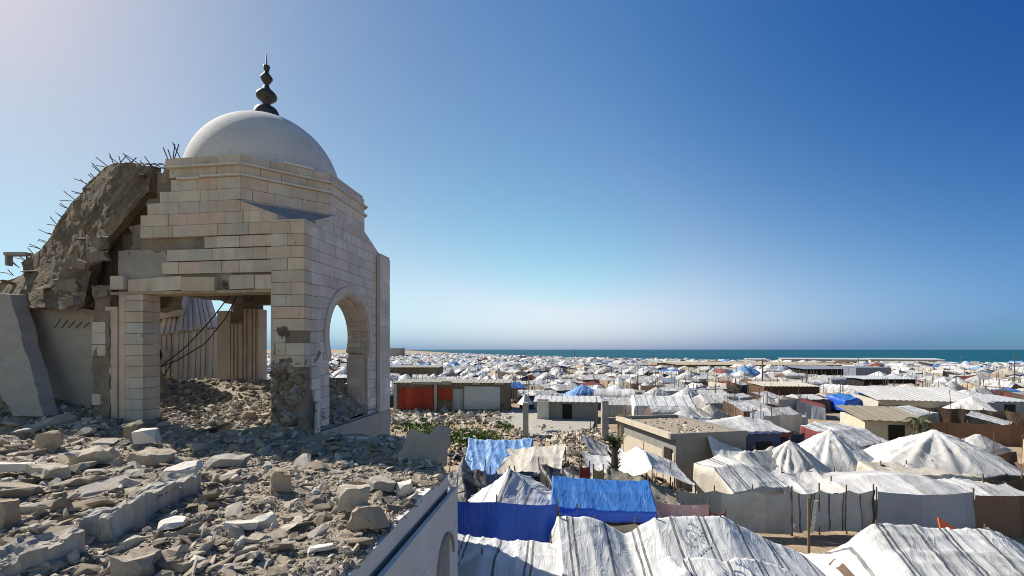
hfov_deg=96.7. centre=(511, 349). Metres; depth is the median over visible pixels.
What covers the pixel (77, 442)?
loose stone
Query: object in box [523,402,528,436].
concrete post
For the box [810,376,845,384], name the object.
tent
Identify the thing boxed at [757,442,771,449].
door
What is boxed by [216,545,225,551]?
loose stone
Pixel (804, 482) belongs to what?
tarp
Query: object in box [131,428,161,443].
rubble block
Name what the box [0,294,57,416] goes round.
concrete slab
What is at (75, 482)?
loose stone
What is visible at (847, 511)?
fabric screen
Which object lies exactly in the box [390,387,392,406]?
tent
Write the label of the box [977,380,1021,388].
tent
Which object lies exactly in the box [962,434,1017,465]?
tent
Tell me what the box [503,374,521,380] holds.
tent
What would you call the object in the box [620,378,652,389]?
tent
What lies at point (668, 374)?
tent
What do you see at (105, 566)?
loose stone
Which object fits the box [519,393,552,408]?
fabric screen
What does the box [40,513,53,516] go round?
loose stone
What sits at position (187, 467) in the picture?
rubble block
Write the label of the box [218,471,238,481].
loose stone
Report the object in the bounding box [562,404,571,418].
door
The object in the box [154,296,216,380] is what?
fallen vault
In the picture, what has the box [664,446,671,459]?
window
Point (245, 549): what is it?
loose stone
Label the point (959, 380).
tent
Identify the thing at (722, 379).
tent
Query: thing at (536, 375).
tent
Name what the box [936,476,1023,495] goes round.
tent
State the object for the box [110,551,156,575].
rubble block
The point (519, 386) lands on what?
tent
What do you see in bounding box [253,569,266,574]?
loose stone
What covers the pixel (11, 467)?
rubble block
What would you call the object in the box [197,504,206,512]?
loose stone
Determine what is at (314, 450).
loose stone
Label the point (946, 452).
tent
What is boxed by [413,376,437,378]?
tent
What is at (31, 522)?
loose stone
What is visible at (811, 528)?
fence post
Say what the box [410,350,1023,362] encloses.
sea
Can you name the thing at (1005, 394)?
fabric screen
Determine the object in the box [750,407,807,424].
tent
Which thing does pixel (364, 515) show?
rubble block
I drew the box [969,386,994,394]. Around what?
tent
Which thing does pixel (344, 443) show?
loose stone
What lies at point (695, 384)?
tent
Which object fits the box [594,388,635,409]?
tent
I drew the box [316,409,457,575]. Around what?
stone building
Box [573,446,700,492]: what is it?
canopy
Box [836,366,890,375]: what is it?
grey container
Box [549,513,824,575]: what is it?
tent
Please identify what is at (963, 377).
tent
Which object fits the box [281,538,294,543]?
loose stone
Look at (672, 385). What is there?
tent
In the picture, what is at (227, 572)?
loose stone
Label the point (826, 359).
shore shed
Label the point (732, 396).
tent
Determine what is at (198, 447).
loose stone
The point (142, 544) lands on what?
loose stone
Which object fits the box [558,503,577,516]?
fabric screen
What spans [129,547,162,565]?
rubble block
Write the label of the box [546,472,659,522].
tent
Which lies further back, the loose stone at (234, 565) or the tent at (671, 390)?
the tent at (671, 390)
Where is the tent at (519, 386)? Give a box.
[511,382,525,397]
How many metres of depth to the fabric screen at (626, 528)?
15.85 m
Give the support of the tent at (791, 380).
on the ground at (822, 542)
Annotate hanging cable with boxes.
[161,295,237,375]
[161,296,229,365]
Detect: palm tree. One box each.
[605,434,626,469]
[902,416,934,434]
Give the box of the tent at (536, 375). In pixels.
[525,372,541,379]
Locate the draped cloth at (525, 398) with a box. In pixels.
[517,394,533,404]
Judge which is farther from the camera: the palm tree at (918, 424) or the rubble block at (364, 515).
the palm tree at (918, 424)
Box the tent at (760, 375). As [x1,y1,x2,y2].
[754,373,769,377]
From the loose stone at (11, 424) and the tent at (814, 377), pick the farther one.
the tent at (814, 377)
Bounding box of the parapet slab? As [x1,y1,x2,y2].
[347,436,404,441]
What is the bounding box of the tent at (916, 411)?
[895,405,939,431]
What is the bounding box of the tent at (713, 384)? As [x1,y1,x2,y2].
[708,381,738,393]
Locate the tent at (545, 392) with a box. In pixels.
[521,389,563,408]
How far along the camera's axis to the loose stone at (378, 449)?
8.65 m
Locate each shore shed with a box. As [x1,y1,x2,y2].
[744,358,767,360]
[778,358,869,361]
[865,358,944,362]
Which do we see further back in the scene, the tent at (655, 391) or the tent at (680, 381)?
the tent at (680, 381)
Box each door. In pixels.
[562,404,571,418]
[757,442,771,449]
[888,425,904,440]
[1005,404,1015,411]
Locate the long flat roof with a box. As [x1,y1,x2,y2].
[661,362,846,367]
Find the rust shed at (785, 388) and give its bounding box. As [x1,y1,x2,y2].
[747,381,821,395]
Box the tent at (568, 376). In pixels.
[561,375,587,378]
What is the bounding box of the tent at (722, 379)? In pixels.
[707,376,733,382]
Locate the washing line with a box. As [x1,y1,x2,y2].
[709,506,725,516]
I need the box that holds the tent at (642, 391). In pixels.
[624,388,646,392]
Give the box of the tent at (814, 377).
[799,375,827,379]
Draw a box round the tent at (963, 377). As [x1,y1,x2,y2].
[953,375,974,379]
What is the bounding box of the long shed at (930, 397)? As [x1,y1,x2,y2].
[847,386,993,407]
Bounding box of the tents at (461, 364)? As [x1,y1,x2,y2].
[267,353,1023,378]
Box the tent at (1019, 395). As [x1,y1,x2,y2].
[1010,391,1023,399]
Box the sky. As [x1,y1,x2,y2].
[0,0,1023,349]
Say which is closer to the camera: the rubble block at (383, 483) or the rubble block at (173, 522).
the rubble block at (173, 522)
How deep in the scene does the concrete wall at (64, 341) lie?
12.10 m
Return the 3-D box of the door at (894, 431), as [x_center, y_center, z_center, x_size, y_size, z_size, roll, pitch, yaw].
[28.779,6.575,34.057,1.000,1.850,0.035,0,0,18]
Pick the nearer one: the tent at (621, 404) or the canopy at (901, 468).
the canopy at (901, 468)
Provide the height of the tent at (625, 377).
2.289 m
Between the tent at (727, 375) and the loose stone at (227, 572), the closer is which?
the loose stone at (227, 572)
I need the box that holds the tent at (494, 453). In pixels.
[465,437,534,485]
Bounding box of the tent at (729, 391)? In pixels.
[705,386,731,393]
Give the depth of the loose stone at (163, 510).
5.45 m
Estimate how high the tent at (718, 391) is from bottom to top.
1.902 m
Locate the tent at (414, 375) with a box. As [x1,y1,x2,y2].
[412,374,427,377]
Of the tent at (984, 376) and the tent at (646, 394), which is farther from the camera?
the tent at (984, 376)
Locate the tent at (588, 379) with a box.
[574,376,598,382]
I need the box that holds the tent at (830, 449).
[798,429,873,471]
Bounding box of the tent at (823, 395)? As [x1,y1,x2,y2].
[816,392,840,410]
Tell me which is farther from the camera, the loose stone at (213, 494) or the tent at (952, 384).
the tent at (952, 384)
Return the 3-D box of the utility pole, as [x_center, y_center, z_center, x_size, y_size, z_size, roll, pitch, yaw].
[7.361,5.949,39.506,0.121,3.703,0.140,0,0,0]
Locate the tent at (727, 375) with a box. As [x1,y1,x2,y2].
[718,373,734,379]
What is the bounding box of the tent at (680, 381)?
[673,380,699,384]
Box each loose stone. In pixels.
[0,482,34,489]
[0,486,44,498]
[2,422,21,426]
[2,444,17,448]
[9,528,25,532]
[12,426,44,432]
[12,448,47,457]
[20,499,57,514]
[26,520,41,525]
[29,413,76,426]
[37,520,59,531]
[40,489,55,493]
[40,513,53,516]
[41,514,61,518]
[46,524,78,533]
[50,498,73,512]
[52,476,86,486]
[52,561,61,572]
[54,514,84,521]
[57,453,68,464]
[59,565,78,572]
[69,461,96,472]
[71,439,83,444]
[72,496,110,510]
[72,562,99,575]
[74,475,129,496]
[77,427,96,435]
[78,496,97,500]
[79,475,109,483]
[84,469,103,472]
[85,499,115,507]
[91,438,118,445]
[100,561,109,567]
[123,469,144,478]
[124,486,142,497]
[127,461,142,468]
[139,542,150,546]
[155,510,177,520]
[158,472,170,478]
[158,508,171,512]
[165,522,202,537]
[182,550,206,558]
[183,496,197,502]
[183,559,209,575]
[185,443,212,450]
[185,504,197,508]
[196,488,223,501]
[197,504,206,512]
[199,422,231,431]
[204,556,232,574]
[205,551,221,556]
[214,494,234,500]
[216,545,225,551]
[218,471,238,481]
[218,563,241,572]
[221,554,231,559]
[221,568,236,575]
[223,439,233,442]
[224,484,245,492]
[224,501,241,517]
[227,430,239,434]
[227,444,244,452]
[227,469,242,474]
[232,546,244,551]
[237,512,244,519]
[241,545,256,552]
[243,551,260,560]
[245,437,254,443]
[251,496,262,500]
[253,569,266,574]
[255,437,266,448]
[255,500,265,504]
[255,559,272,569]
[257,446,271,452]
[259,529,288,543]
[267,543,293,550]
[270,432,283,437]
[271,553,279,558]
[272,452,284,457]
[278,443,296,453]
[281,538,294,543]
[282,563,289,570]
[289,531,297,539]
[291,512,304,517]
[292,521,312,528]
[293,453,310,465]
[298,482,309,486]
[299,435,333,442]
[301,445,323,455]
[303,469,316,473]
[304,461,327,470]
[304,495,325,504]
[305,565,312,572]
[306,523,329,538]
[314,503,331,510]
[331,469,343,473]
[336,440,347,446]
[336,460,347,465]
[347,481,366,484]
[372,448,389,451]
[380,460,394,464]
[387,504,402,512]
[390,442,397,449]
[403,467,410,473]
[419,480,428,486]
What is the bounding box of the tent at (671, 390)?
[659,387,682,394]
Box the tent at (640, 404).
[630,395,695,415]
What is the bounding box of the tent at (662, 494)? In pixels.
[602,464,681,525]
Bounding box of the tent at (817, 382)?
[803,380,829,384]
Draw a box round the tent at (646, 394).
[626,393,649,398]
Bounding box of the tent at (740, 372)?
[732,370,752,377]
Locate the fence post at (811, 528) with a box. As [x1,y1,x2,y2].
[807,497,818,553]
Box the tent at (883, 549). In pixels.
[799,520,1023,575]
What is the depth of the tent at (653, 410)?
43.04 m
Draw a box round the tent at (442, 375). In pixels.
[430,373,445,376]
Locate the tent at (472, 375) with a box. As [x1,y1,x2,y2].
[464,373,478,376]
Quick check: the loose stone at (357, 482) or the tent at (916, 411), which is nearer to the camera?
the loose stone at (357, 482)
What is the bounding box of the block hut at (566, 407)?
[533,395,601,420]
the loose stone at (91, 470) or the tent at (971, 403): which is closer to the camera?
the loose stone at (91, 470)
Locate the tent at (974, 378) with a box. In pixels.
[965,375,986,381]
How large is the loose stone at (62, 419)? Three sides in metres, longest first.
0.842 x 0.324 x 0.206 m
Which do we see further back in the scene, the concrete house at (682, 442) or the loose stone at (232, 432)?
the concrete house at (682, 442)
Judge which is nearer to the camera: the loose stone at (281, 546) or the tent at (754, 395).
the loose stone at (281, 546)
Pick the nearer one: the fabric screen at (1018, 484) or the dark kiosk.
the fabric screen at (1018, 484)
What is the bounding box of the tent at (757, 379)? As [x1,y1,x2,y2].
[740,378,780,384]
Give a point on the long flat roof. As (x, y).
(711, 364)
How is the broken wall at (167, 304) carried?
on the concrete wall at (64, 341)
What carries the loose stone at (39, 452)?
on the stone building
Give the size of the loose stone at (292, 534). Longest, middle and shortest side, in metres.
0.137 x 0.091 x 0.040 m
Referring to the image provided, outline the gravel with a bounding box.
[0,478,193,572]
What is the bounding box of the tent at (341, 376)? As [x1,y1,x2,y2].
[334,374,346,382]
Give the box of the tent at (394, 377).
[390,374,412,381]
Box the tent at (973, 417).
[964,410,1013,424]
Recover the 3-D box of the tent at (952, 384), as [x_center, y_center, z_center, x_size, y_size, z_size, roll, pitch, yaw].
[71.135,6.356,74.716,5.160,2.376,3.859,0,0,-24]
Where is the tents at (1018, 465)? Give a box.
[267,362,1023,469]
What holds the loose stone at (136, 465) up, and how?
on the rubble
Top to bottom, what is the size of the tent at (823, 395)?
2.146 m
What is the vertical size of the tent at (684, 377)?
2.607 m
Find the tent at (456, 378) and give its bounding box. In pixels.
[446,377,467,378]
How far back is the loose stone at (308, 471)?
7.04 m
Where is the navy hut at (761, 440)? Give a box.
[746,430,782,451]
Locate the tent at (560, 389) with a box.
[544,384,576,393]
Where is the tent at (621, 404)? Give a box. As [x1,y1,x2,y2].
[602,396,631,416]
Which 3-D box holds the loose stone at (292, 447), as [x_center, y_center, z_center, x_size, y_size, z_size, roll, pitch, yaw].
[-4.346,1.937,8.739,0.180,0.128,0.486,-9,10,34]
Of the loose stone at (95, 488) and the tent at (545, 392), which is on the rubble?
the loose stone at (95, 488)
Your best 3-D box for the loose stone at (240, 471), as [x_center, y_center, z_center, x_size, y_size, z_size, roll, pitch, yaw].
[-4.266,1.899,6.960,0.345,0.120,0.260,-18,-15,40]
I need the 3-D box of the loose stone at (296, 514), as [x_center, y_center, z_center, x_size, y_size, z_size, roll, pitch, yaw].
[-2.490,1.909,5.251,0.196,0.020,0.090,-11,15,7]
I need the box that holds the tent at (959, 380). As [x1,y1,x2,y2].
[933,377,968,383]
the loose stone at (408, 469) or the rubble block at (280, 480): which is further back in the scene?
the loose stone at (408, 469)
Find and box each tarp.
[448,466,487,501]
[455,456,470,470]
[488,441,575,483]
[539,464,578,489]
[563,432,623,464]
[564,465,578,477]
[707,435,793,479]
[761,465,837,493]
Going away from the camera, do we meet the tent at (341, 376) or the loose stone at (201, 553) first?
the loose stone at (201, 553)
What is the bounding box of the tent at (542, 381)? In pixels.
[533,378,546,383]
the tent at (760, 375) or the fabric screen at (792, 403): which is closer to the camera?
the fabric screen at (792, 403)
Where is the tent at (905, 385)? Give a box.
[895,384,914,386]
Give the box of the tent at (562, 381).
[555,378,580,383]
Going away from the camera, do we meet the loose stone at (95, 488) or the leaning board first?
the loose stone at (95, 488)
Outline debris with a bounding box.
[391,406,620,467]
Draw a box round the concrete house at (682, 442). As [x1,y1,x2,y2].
[616,414,747,489]
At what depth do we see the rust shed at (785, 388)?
63.86 m
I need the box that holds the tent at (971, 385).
[959,383,981,389]
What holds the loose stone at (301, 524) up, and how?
on the rubble
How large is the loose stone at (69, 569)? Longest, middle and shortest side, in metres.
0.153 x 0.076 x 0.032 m
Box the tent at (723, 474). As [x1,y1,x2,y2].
[692,454,789,494]
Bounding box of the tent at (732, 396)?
[703,393,738,400]
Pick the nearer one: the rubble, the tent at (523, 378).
the rubble
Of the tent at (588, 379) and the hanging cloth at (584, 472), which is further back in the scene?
the tent at (588, 379)
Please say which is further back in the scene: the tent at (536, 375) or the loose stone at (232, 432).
the tent at (536, 375)
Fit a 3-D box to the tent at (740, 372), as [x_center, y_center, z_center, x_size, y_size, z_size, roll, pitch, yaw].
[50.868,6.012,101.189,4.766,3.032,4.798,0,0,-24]
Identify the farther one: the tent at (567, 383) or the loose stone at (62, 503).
the tent at (567, 383)
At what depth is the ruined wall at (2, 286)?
14.91 m
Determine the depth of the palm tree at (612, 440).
20.48 m
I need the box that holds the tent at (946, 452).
[864,428,1023,481]
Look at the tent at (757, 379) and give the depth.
78.31 m
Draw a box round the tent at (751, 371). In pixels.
[730,365,759,376]
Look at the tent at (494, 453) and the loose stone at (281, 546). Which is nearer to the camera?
the loose stone at (281, 546)
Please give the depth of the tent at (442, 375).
100.39 m
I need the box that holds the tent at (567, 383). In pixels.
[551,381,576,385]
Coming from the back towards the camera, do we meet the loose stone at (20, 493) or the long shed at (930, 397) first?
the long shed at (930, 397)
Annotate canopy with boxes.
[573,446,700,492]
[856,461,981,480]
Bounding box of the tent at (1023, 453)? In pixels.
[1022,439,1023,463]
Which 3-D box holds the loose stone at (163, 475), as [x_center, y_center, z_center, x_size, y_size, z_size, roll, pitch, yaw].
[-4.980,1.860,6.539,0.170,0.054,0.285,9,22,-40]
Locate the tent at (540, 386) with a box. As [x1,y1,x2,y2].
[533,383,560,389]
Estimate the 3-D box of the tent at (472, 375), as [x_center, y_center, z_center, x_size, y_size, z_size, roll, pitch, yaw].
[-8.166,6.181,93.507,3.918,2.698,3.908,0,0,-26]
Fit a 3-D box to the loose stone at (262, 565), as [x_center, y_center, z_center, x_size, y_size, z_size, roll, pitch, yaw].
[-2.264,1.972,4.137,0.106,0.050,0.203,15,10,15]
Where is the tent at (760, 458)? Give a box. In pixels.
[733,446,778,471]
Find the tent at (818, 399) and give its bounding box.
[775,394,831,411]
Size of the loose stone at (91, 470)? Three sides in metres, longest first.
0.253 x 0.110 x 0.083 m
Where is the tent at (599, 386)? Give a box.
[591,385,623,389]
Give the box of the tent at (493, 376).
[491,373,502,378]
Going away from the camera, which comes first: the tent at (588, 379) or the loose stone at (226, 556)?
the loose stone at (226, 556)
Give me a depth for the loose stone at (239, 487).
6.21 m
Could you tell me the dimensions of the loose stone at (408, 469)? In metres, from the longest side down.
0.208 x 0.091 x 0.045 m
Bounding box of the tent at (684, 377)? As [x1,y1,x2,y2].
[675,374,696,380]
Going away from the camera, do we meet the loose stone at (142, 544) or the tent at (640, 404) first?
the loose stone at (142, 544)
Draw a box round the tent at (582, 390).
[561,384,593,395]
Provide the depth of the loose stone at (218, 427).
10.64 m
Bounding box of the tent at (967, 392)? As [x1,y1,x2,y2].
[958,390,983,394]
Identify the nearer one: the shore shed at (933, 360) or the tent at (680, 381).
the tent at (680, 381)
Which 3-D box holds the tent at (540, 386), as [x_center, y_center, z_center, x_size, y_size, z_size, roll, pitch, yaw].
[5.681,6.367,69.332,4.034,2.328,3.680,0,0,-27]
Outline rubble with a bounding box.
[0,376,448,575]
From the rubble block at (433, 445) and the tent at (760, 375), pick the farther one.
the tent at (760, 375)
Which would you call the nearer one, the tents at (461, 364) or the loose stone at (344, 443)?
the loose stone at (344, 443)
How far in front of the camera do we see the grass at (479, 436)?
41.96 m
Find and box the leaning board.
[143,344,168,393]
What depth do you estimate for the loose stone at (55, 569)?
3.99 m
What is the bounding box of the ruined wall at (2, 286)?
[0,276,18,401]
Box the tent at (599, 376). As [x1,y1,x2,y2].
[587,374,609,378]
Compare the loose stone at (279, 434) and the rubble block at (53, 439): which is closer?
the rubble block at (53, 439)
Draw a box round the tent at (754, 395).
[751,391,778,398]
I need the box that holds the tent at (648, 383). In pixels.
[638,382,662,389]
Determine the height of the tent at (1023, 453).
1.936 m
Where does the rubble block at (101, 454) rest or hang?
on the rubble
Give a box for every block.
[0,462,35,471]
[0,498,21,530]
[24,463,70,478]
[34,430,63,450]
[64,445,121,464]
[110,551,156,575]
[121,420,146,440]
[126,447,175,467]
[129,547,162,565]
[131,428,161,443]
[157,515,186,530]
[163,460,203,474]
[205,453,251,467]
[223,520,258,529]
[241,410,256,419]
[252,511,276,529]
[269,466,291,495]
[307,543,334,553]
[332,484,369,511]
[346,502,390,530]
[367,475,396,491]
[390,348,404,356]
[396,479,413,496]
[401,424,449,467]
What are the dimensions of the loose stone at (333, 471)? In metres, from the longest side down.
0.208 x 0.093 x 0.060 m
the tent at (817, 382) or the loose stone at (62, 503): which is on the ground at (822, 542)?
the tent at (817, 382)
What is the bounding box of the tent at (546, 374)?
[533,372,557,380]
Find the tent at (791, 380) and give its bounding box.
[780,380,801,381]
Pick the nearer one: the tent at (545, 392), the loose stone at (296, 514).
the loose stone at (296, 514)
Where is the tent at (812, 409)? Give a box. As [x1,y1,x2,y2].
[796,397,825,419]
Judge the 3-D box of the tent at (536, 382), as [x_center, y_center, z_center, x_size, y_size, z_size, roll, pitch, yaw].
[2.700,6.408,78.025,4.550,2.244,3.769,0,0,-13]
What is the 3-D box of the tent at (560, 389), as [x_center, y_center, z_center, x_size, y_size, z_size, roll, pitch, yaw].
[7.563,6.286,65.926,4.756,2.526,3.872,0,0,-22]
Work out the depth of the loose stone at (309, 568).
3.97 m
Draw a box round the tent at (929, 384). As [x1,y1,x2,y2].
[919,382,947,386]
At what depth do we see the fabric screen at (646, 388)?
74.08 m
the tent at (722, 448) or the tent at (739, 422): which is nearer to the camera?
the tent at (722, 448)
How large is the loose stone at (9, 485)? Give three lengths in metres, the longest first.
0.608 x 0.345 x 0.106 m
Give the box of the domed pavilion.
[91,52,389,433]
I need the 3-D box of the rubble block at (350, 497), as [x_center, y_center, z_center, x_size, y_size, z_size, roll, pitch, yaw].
[-1.853,1.720,5.309,0.400,0.279,0.324,0,0,0]
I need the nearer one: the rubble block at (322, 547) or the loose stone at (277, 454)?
the rubble block at (322, 547)
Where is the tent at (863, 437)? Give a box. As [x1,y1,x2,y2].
[800,421,888,446]
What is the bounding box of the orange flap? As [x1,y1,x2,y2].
[937,517,955,528]
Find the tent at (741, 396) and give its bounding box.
[733,393,752,399]
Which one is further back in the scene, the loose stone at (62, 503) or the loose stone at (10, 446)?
the loose stone at (10, 446)
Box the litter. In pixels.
[447,421,687,491]
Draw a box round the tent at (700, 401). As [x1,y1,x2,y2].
[691,393,732,410]
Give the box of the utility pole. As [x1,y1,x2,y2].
[596,397,597,430]
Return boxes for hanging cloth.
[579,461,589,478]
[593,464,603,479]
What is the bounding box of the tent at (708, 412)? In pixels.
[691,404,728,419]
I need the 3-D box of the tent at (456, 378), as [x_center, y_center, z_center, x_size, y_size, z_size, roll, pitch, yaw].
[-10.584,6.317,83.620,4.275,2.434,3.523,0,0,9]
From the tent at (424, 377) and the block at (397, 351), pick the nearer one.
the tent at (424, 377)
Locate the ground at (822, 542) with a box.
[267,350,1023,553]
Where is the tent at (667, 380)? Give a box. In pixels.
[656,377,677,382]
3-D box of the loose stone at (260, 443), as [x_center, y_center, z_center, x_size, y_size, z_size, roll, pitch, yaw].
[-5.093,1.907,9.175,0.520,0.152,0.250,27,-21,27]
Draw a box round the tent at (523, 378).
[516,376,531,380]
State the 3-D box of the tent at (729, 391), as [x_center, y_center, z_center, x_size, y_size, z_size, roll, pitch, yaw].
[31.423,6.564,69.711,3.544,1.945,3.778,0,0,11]
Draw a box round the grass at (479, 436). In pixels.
[391,403,518,448]
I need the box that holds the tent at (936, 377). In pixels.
[917,375,941,380]
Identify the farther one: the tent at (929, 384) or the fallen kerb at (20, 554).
the tent at (929, 384)
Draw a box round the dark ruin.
[390,365,443,376]
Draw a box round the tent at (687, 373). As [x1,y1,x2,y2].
[676,371,697,377]
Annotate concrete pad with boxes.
[497,409,594,437]
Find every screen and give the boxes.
[458,494,557,542]
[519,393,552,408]
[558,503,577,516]
[594,516,638,532]
[640,384,662,390]
[655,499,708,517]
[676,484,791,535]
[719,380,733,385]
[736,384,748,393]
[763,412,801,432]
[780,396,807,410]
[780,429,804,442]
[791,483,874,535]
[855,440,880,449]
[875,487,975,528]
[878,402,1023,425]
[927,419,1023,446]
[974,489,1023,536]
[982,472,1023,490]
[992,391,1009,396]
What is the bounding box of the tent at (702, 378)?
[692,375,713,381]
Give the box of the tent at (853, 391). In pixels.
[841,389,857,393]
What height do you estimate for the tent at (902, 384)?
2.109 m
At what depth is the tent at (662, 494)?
19.33 m
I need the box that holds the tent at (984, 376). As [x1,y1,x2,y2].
[975,374,992,379]
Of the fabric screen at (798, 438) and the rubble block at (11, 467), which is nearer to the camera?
the rubble block at (11, 467)
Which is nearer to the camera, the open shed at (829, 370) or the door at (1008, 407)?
the door at (1008, 407)
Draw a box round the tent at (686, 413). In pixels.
[674,409,705,420]
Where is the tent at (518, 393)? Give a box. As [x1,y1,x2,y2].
[515,389,543,404]
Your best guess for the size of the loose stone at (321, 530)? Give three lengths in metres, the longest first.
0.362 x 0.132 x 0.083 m
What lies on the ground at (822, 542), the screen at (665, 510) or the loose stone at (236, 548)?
the screen at (665, 510)
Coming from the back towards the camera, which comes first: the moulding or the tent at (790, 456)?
the tent at (790, 456)
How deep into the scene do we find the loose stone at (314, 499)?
5.74 m
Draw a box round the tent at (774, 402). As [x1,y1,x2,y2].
[756,395,789,407]
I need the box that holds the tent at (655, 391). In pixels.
[643,387,670,395]
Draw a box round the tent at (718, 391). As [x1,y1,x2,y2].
[697,389,726,393]
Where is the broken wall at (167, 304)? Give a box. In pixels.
[85,192,182,312]
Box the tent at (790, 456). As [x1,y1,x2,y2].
[772,437,832,472]
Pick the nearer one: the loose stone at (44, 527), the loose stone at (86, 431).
the loose stone at (44, 527)
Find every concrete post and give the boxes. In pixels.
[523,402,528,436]
[601,400,608,441]
[617,409,625,443]
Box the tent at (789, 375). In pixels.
[777,373,808,379]
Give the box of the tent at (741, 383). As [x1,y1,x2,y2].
[734,381,748,394]
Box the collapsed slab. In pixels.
[0,153,164,309]
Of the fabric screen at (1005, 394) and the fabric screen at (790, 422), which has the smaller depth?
the fabric screen at (790, 422)
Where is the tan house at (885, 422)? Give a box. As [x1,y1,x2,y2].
[836,405,931,440]
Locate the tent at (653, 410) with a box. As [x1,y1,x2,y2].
[645,406,695,414]
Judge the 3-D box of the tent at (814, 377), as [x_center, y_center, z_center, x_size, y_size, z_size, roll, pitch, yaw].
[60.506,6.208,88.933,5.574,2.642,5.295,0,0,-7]
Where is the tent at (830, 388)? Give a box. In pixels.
[820,384,852,392]
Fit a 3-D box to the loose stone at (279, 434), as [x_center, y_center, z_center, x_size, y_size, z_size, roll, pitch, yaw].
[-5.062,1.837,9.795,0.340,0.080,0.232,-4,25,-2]
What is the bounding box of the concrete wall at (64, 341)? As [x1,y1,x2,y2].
[29,307,94,407]
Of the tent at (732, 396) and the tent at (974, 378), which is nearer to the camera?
the tent at (732, 396)
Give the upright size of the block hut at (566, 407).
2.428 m
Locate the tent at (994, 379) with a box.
[976,378,1006,382]
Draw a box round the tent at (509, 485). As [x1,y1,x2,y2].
[468,466,551,504]
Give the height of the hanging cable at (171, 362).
2.350 m
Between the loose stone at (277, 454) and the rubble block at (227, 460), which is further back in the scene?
the loose stone at (277, 454)
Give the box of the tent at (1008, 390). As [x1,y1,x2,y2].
[993,388,1019,392]
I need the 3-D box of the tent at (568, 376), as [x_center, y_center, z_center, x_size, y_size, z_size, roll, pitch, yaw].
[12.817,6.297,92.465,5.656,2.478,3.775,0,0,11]
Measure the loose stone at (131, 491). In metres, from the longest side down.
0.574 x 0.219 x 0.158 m
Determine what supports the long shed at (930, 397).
on the ground at (822, 542)
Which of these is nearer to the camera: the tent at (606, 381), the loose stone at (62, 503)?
the loose stone at (62, 503)
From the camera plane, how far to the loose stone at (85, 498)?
5.94 m
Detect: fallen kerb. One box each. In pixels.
[0,524,84,575]
[78,471,200,541]
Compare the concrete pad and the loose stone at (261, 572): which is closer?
the loose stone at (261, 572)
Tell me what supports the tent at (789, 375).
on the ground at (822, 542)
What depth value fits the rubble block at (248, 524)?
4.91 m
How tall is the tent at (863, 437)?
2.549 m
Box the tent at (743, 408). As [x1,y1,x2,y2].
[723,399,772,416]
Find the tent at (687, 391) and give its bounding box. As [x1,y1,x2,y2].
[671,387,698,397]
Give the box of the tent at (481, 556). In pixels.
[458,534,561,575]
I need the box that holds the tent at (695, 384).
[686,382,706,387]
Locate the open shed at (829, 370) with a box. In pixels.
[784,365,844,375]
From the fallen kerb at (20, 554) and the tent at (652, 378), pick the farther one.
the tent at (652, 378)
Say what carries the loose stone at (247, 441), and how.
on the rubble
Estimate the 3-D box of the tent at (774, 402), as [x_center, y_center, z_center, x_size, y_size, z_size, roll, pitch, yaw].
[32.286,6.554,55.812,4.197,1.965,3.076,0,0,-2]
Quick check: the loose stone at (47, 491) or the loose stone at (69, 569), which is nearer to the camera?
the loose stone at (69, 569)
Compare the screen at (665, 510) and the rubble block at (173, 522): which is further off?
the screen at (665, 510)
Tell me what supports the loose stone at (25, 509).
on the rubble
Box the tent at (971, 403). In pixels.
[940,396,996,410]
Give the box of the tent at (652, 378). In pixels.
[641,376,656,381]
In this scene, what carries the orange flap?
on the ground at (822, 542)
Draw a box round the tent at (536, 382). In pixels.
[516,380,541,386]
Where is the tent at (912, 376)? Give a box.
[903,375,920,378]
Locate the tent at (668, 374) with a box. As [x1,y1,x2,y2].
[664,373,677,376]
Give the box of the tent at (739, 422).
[705,415,791,436]
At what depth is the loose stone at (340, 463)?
7.51 m
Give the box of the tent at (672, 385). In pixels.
[664,383,688,387]
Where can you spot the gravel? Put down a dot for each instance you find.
(4, 565)
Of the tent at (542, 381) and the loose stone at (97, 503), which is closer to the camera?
the loose stone at (97, 503)
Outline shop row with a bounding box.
[392,379,511,411]
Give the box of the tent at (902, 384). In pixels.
[888,383,918,386]
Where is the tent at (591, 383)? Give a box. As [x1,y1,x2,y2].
[579,381,605,388]
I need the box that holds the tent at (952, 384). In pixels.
[928,381,966,390]
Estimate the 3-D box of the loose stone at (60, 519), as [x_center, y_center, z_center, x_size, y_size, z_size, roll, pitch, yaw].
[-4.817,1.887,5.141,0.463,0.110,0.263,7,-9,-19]
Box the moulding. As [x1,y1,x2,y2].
[437,532,454,575]
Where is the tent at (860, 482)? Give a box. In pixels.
[815,470,976,532]
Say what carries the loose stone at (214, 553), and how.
on the rubble
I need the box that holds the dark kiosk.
[844,375,920,385]
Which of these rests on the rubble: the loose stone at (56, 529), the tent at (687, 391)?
the loose stone at (56, 529)
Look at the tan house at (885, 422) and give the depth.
35.02 m
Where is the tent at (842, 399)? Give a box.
[826,392,862,410]
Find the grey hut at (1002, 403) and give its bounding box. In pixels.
[968,394,1023,412]
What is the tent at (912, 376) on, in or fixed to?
on the ground at (822, 542)
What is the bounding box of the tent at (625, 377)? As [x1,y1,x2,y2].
[619,376,640,379]
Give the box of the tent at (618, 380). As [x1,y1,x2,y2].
[608,377,635,386]
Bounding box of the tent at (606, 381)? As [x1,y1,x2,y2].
[599,378,614,387]
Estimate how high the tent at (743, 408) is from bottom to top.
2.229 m

